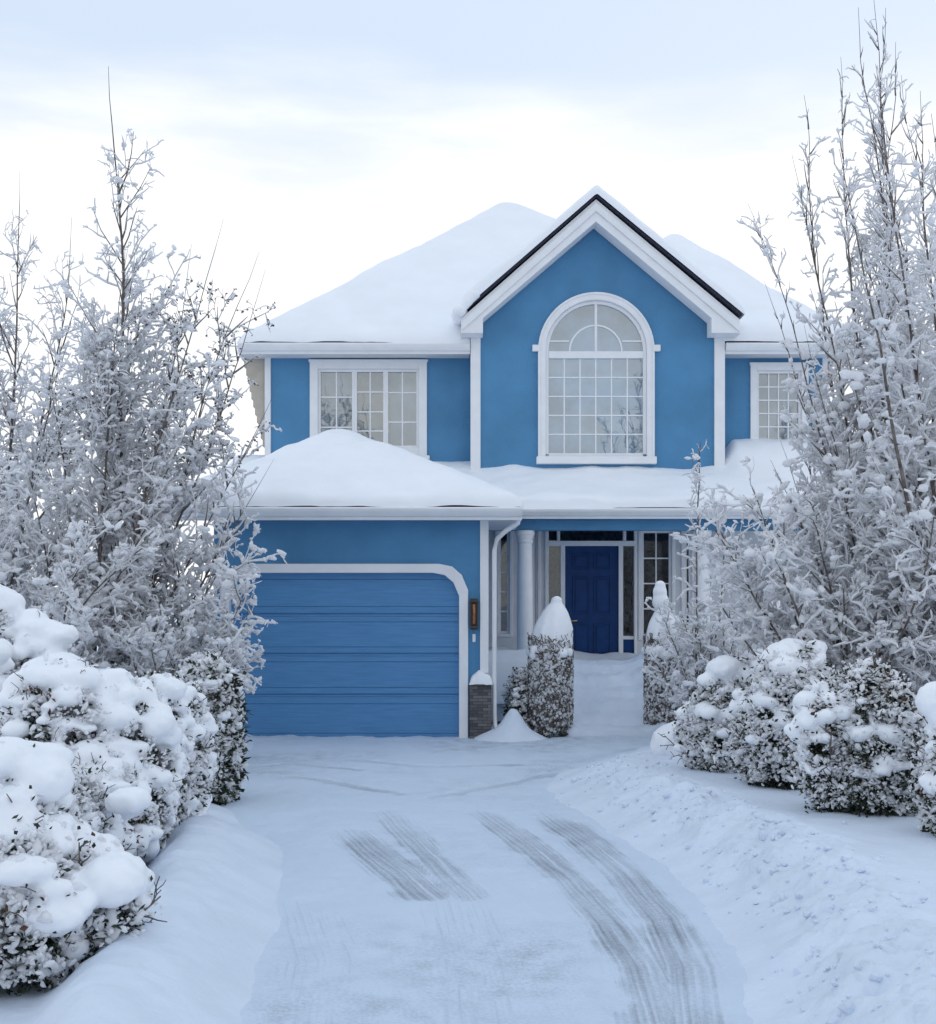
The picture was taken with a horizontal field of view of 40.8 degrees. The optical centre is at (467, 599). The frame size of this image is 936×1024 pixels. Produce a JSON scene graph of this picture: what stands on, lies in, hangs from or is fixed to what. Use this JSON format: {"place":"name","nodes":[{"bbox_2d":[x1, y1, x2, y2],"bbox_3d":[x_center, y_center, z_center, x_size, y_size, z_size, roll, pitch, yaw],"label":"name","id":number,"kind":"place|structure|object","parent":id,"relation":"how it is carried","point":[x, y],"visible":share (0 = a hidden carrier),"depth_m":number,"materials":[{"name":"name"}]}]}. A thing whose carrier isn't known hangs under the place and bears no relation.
{"place":"outdoors","nodes":[
{"label":"outdoors","id":0,"kind":"place"},
{"bbox_2d":[0,602,935,1023],"bbox_3d":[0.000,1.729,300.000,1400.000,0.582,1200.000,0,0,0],"label":"snow ground","id":1,"kind":"structure","parent":0,"point":[194,954],"depth_m":7.38,"materials":[{"name":"white snow"}]},
{"bbox_2d":[0,583,78,739],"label":"evergreen bush","id":2,"kind":"object","parent":1,"relation":"on","point":[26,635],"visible":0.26,"depth_m":10.02,"materials":[{"name":"white plant"}]},
{"bbox_2d":[0,199,106,606],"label":"bare tree","id":3,"kind":"object","parent":1,"relation":"on","point":[24,429],"visible":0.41,"depth_m":16.62,"materials":[{"name":"white plant"}]},
{"bbox_2d":[0,460,164,668],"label":"twiggy shrub","id":4,"kind":"object","parent":1,"relation":"on","point":[86,625],"visible":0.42,"depth_m":13.66,"materials":[{"name":"white plant"}]},
{"bbox_2d":[0,736,166,995],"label":"evergreen bush","id":5,"kind":"object","parent":1,"relation":"on","point":[69,879],"visible":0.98,"depth_m":6.21,"materials":[{"name":"white plant"}]},
{"bbox_2d":[0,652,191,864],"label":"evergreen bush","id":6,"kind":"object","parent":1,"relation":"on","point":[120,727],"visible":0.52,"depth_m":8.80,"materials":[{"name":"white plant"}]},
{"bbox_2d":[70,761,151,850],"bbox_3d":[-2.621,1.505,7.654,0.969,1.211,1.135,0,0,40],"label":"evergreen bush","id":7,"kind":"object","parent":1,"relation":"on","point":[101,811],"visible":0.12,"depth_m":7.68,"materials":[{"name":"white plant"}]},
{"bbox_2d":[47,66,226,648],"bbox_3d":[-4.016,-2.281,15.557,2.426,8.316,2.493,0,0,0],"label":"bare tree","id":8,"kind":"object","parent":1,"relation":"on","point":[124,435],"visible":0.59,"depth_m":15.18,"materials":[{"name":"white plant"}]},
{"bbox_2d":[0,222,287,672],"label":"bare tree","id":9,"kind":"object","parent":1,"relation":"on","point":[178,592],"visible":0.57,"depth_m":14.96,"materials":[{"name":"white plant"}]},
{"bbox_2d":[28,558,277,693],"bbox_3d":[-3.593,0.709,14.555,2.733,2.378,2.362,0,0,0],"label":"twiggy shrub","id":10,"kind":"object","parent":1,"relation":"on","point":[143,640],"visible":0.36,"depth_m":14.38,"materials":[{"name":"white plant"}]},
{"bbox_2d":[138,669,224,844],"bbox_3d":[-2.593,1.282,10.119,1.031,1.462,1.249,0,0,13],"label":"evergreen bush","id":11,"kind":"object","parent":1,"relation":"on","point":[194,718],"visible":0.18,"depth_m":10.11,"materials":[{"name":"white plant"}]},
{"bbox_2d":[174,651,252,805],"bbox_3d":[-2.538,1.316,12.336,0.932,1.642,0.951,0,0,-37],"label":"columnar bush","id":12,"kind":"object","parent":1,"relation":"on","point":[214,675],"visible":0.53,"depth_m":12.10,"materials":[{"name":"white plant"}]},
{"bbox_2d":[157,185,855,738],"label":"house","id":13,"kind":"structure","parent":1,"relation":"on","point":[497,423],"depth_m":21.94,"materials":[{"name":"blue paint"}]},
{"bbox_2d":[231,573,458,737],"bbox_3d":[-1.764,0.793,18.125,3.303,2.450,0.050,0,0,0],"label":"garage door","id":14,"kind":"structure","parent":13,"relation":"in","point":[346,654],"depth_m":18.10,"materials":[{"name":"blue metal"}]},
{"bbox_2d":[308,359,429,459],"bbox_3d":[-1.777,-3.395,22.620,2.189,1.786,0.500,0,0,0],"label":"window","id":15,"kind":"structure","parent":13,"relation":"in","point":[333,382],"depth_m":22.52,"materials":[{"name":"white glass"}]},
{"bbox_2d":[495,531,512,636],"bbox_3d":[0.637,-0.319,22.525,0.419,1.947,0.550,0,0,0],"label":"window","id":16,"kind":"structure","parent":13,"relation":"in","point":[505,544],"depth_m":22.32,"materials":[{"name":"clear glass"}]},
{"bbox_2d":[532,531,540,629],"bbox_3d":[1.195,-0.319,22.325,0.195,1.947,0.150,0,0,0],"label":"window","id":17,"kind":"structure","parent":13,"relation":"in","point":[536,545],"depth_m":22.26,"materials":[{"name":"glass"}]},
{"bbox_2d":[565,546,617,653],"bbox_3d":[2.190,0.082,22.313,0.947,2.076,0.124,0,0,0],"label":"front door","id":18,"kind":"structure","parent":13,"relation":"in","point":[591,572],"depth_m":22.33,"materials":[{"name":"blue paint"}]},
{"bbox_2d":[532,292,660,463],"bbox_3d":[2.235,-3.865,22.100,2.228,2.997,0.480,0,0,0],"label":"arched window","id":19,"kind":"structure","parent":13,"relation":"in","point":[596,351],"depth_m":22.30,"materials":[{"name":"white glass"}]},
{"bbox_2d":[632,531,674,639],"bbox_3d":[3.336,-0.292,22.525,0.755,2.000,0.550,0,0,0],"label":"window","id":20,"kind":"structure","parent":13,"relation":"in","point":[656,549],"depth_m":22.75,"materials":[{"name":"white glass"}]},
{"bbox_2d":[681,531,694,637],"bbox_3d":[3.894,-0.292,22.525,0.348,2.000,0.550,0,0,0],"label":"window","id":21,"kind":"structure","parent":13,"relation":"in","point":[685,562],"depth_m":22.32,"materials":[{"name":"glass"}]},
{"bbox_2d":[750,362,808,441],"bbox_3d":[5.554,-3.430,22.610,1.136,1.608,0.480,0,0,0],"label":"window","id":22,"kind":"structure","parent":13,"relation":"in","point":[768,397],"depth_m":22.55,"materials":[{"name":"white glass"}]},
{"bbox_2d":[473,709,546,741],"bbox_3d":[0.601,1.775,17.850,1.171,0.469,0.869,0,0,0],"label":"snow heap","id":23,"kind":"object","parent":1,"relation":"on","point":[512,726],"visible":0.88,"depth_m":17.68,"materials":[{"name":"white snow"}]},
{"bbox_2d":[500,664,530,728],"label":"bush","id":24,"kind":"object","parent":1,"relation":"on","point":[516,697],"visible":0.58,"depth_m":18.32,"materials":[{"name":"white plant"}]},
{"bbox_2d":[526,596,573,737],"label":"columnar shrub","id":25,"kind":"object","parent":1,"relation":"on","point":[550,655],"visible":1,"depth_m":18.05,"materials":[{"name":"white plant"}]},
{"bbox_2d":[641,581,682,724],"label":"columnar shrub","id":26,"kind":"object","parent":1,"relation":"on","point":[657,709],"visible":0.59,"depth_m":18.36,"materials":[{"name":"white plant"}]},
{"bbox_2d":[650,721,680,755],"bbox_3d":[2.483,1.707,14.909,0.659,0.548,0.592,0,0,0],"label":"snow mound","id":27,"kind":"object","parent":1,"relation":"on","point":[657,740],"visible":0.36,"depth_m":14.74,"materials":[{"name":"white snow"}]},
{"bbox_2d":[641,439,759,719],"bbox_3d":[3.271,-0.163,17.419,1.614,4.132,1.596,0,0,29],"label":"twiggy shrub","id":28,"kind":"object","parent":1,"relation":"on","point":[691,650],"visible":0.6,"depth_m":17.26,"materials":[{"name":"white plant"}]},
{"bbox_2d":[658,649,760,772],"bbox_3d":[2.665,1.210,12.971,1.284,1.417,1.023,0,0,0],"label":"evergreen bush","id":29,"kind":"object","parent":1,"relation":"on","point":[701,733],"visible":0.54,"depth_m":12.81,"materials":[{"name":"white plant"}]},
{"bbox_2d":[722,636,834,790],"bbox_3d":[2.987,1.097,11.651,1.125,1.536,0.936,0,0,-10],"label":"evergreen bush","id":30,"kind":"object","parent":1,"relation":"on","point":[786,667],"visible":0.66,"depth_m":11.40,"materials":[{"name":"white plant"}]},
{"bbox_2d":[670,4,935,643],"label":"bare tree","id":31,"kind":"object","parent":1,"relation":"on","point":[831,425],"visible":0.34,"depth_m":13.93,"materials":[{"name":"white plant"}]},
{"bbox_2d":[691,456,935,730],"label":"twiggy shrub","id":32,"kind":"object","parent":1,"relation":"on","point":[841,643],"visible":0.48,"depth_m":12.51,"materials":[{"name":"white plant"}]},
{"bbox_2d":[701,78,935,717],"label":"bare tree","id":33,"kind":"object","parent":1,"relation":"on","point":[890,501],"visible":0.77,"depth_m":12.30,"materials":[{"name":"white plant"}]},
{"bbox_2d":[780,650,923,817],"bbox_3d":[3.244,1.126,10.152,1.422,1.451,0.913,0,0,11],"label":"evergreen bush","id":34,"kind":"object","parent":1,"relation":"on","point":[850,731],"visible":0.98,"depth_m":9.91,"materials":[{"name":"white plant"}]},
{"bbox_2d":[898,681,935,836],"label":"evergreen bush","id":35,"kind":"object","parent":1,"relation":"on","point":[925,769],"visible":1,"depth_m":9.00,"materials":[{"name":"white plant"}]},
{"bbox_2d":[0,0,935,599],"label":"sky","id":36,"kind":"structure","parent":0,"point":[329,141],"materials":[{"name":"white"}]},
{"bbox_2d":[219,735,753,1023],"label":"driveway","id":37,"kind":"structure","parent":0,"point":[440,880],"depth_m":8.31,"materials":[{"name":"white snow"}]}
]}

